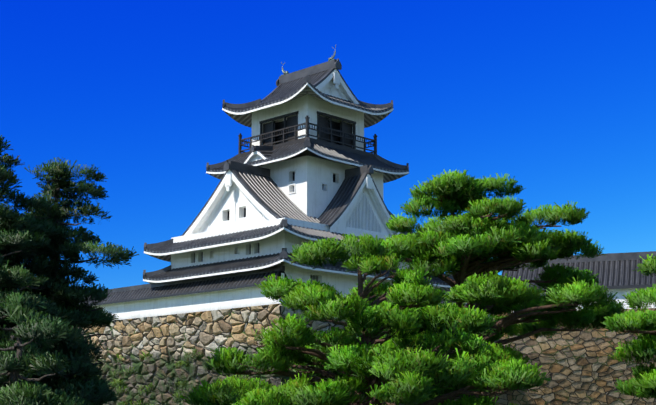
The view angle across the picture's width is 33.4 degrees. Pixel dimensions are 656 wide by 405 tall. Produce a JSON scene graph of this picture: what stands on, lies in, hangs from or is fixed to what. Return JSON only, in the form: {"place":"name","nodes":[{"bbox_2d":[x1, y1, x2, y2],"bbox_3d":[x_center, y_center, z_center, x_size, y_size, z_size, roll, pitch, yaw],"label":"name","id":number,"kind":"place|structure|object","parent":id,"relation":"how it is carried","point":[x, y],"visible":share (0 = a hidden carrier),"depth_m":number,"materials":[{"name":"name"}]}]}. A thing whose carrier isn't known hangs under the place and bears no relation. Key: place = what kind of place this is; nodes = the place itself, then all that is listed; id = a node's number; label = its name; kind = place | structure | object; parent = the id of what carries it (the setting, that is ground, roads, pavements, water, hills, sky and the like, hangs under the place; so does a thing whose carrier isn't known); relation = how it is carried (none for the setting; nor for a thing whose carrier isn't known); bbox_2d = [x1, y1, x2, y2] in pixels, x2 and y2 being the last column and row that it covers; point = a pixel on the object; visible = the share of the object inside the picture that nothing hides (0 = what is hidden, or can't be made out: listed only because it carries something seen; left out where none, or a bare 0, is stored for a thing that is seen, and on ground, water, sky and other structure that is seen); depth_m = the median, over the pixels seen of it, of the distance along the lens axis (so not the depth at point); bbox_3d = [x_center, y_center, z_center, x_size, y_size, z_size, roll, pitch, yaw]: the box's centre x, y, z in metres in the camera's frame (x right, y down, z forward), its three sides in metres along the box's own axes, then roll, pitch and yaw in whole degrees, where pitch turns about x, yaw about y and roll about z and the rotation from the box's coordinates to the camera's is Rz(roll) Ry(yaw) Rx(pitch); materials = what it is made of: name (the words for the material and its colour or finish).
{"place":"outdoors","nodes":[
{"label":"outdoors","id":0,"kind":"place"},
{"bbox_2d":[171,217,433,269],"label":"keep storey walls","id":1,"kind":"structure","parent":0,"point":[276,243],"depth_m":70.52,"materials":[{"name":"white paint"}]},
{"bbox_2d":[144,160,411,261],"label":"gabled roof","id":2,"kind":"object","parent":1,"relation":"on","point":[243,194],"visible":0.31,"depth_m":72.19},
{"bbox_2d":[259,156,382,217],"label":"keep tower storey walls","id":3,"kind":"structure","parent":2,"relation":"on","point":[309,186],"depth_m":73.25,"materials":[{"name":"white paint"}]},
{"bbox_2d":[206,137,408,182],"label":"roof","id":4,"kind":"structure","parent":3,"relation":"on","point":[390,171],"depth_m":75.12,"materials":[{"name":"grey tile"}]},
{"bbox_2d":[243,145,272,163],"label":"small gable","id":5,"kind":"structure","parent":4,"relation":"attached to","point":[260,152],"depth_m":74.49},
{"bbox_2d":[263,150,350,164],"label":"roof eave","id":6,"kind":"object","parent":4,"relation":"attached to","point":[307,153],"depth_m":76.70,"materials":[{"name":"white paint"}]},
{"bbox_2d":[238,111,376,165],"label":"balcony railing","id":7,"kind":"object","parent":6,"relation":"on","point":[347,142],"visible":0.58,"depth_m":76.02,"materials":[{"name":"brown wood"}]},
{"bbox_2d":[319,165,402,236],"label":"gable","id":8,"kind":"structure","parent":2,"relation":"attached to","point":[357,202],"depth_m":73.42,"materials":[{"name":"paint"}]},
{"bbox_2d":[251,94,363,150],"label":"keep walls","id":9,"kind":"structure","parent":0,"point":[304,106],"depth_m":76.73,"materials":[{"name":"white paint"}]},
{"bbox_2d":[222,58,392,127],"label":"top roof","id":10,"kind":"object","parent":9,"relation":"on","point":[326,81],"visible":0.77,"depth_m":77.75,"materials":[{"name":"grey tile"}]},
{"bbox_2d":[281,62,288,75],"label":"roof ornament","id":11,"kind":"object","parent":10,"relation":"on","point":[285,72],"visible":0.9,"depth_m":81.03,"materials":[{"name":"grey metal"}]},
{"bbox_2d":[328,44,336,60],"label":"roof ornament","id":12,"kind":"object","parent":10,"relation":"on","point":[330,59],"visible":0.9,"depth_m":77.56,"materials":[{"name":"grey metal"}]},
{"bbox_2d":[0,0,655,288],"label":"sky","id":13,"kind":"structure","parent":0,"point":[558,97],"materials":[{"name":"blue"}]},
{"bbox_2d":[267,261,439,303],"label":"keep storey walls","id":14,"kind":"structure","parent":0,"point":[343,283],"depth_m":69.58,"materials":[{"name":"white paint"}]},
{"bbox_2d":[143,248,454,291],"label":"lower roof","id":15,"kind":"structure","parent":14,"relation":"on","point":[167,274],"depth_m":70.02,"materials":[{"name":"grey tile"}]},
{"bbox_2d":[440,274,489,315],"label":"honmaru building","id":16,"kind":"structure","parent":0,"point":[451,300],"depth_m":87.79,"materials":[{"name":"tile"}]},
{"bbox_2d":[493,308,655,319],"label":"wall","id":17,"kind":"structure","parent":0,"point":[653,309],"depth_m":74.82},
{"bbox_2d":[502,251,655,309],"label":"tiled roof","id":18,"kind":"structure","parent":17,"relation":"on","point":[617,273],"depth_m":77.37,"materials":[{"name":"grey tile"}]},
{"label":"ground","id":19,"kind":"structure","parent":0,"visible":0},
{"bbox_2d":[0,292,94,404],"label":"conifer","id":20,"kind":"object","parent":19,"relation":"on","point":[29,324],"visible":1,"depth_m":24.77,"materials":[{"name":"green plant"}]},
{"bbox_2d":[0,135,101,404],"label":"conifer","id":21,"kind":"object","parent":19,"relation":"on","point":[14,273],"visible":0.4,"depth_m":33.49,"materials":[{"name":"green plant"}]},
{"bbox_2d":[0,157,138,404],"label":"conifer","id":22,"kind":"object","parent":19,"relation":"on","point":[82,372],"visible":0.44,"depth_m":35.47,"materials":[{"name":"green plant"}]},
{"bbox_2d":[180,233,550,404],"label":"pine","id":23,"kind":"object","parent":19,"relation":"on","point":[424,368],"visible":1,"depth_m":37.84,"materials":[{"name":"green plant"}]},
{"bbox_2d":[77,303,655,404],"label":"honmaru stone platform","id":24,"kind":"structure","parent":19,"relation":"on","point":[579,367],"depth_m":75.53,"materials":[{"name":"beige stone"}]},
{"bbox_2d":[79,266,288,319],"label":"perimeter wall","id":25,"kind":"structure","parent":24,"relation":"on","point":[225,291],"depth_m":71.81,"materials":[{"name":"paint"}]},
{"bbox_2d":[93,331,456,404],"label":"weeds on stone bank","id":26,"kind":"object","parent":24,"relation":"on","point":[180,365],"visible":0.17,"depth_m":71.27,"materials":[{"name":"green plant"}]},
{"bbox_2d":[335,169,627,401],"bbox_3d":[7.203,6.949,50.312,12.763,16.466,14.125,-11,-15,43],"label":"pine","id":27,"kind":"object","parent":19,"relation":"on","point":[478,247],"visible":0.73,"depth_m":48.54,"materials":[{"name":"green plant"}]},
{"bbox_2d":[601,253,655,399],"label":"pine","id":28,"kind":"object","parent":19,"relation":"on","point":[642,322],"visible":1,"depth_m":42.42,"materials":[{"name":"green plant"}]}
]}

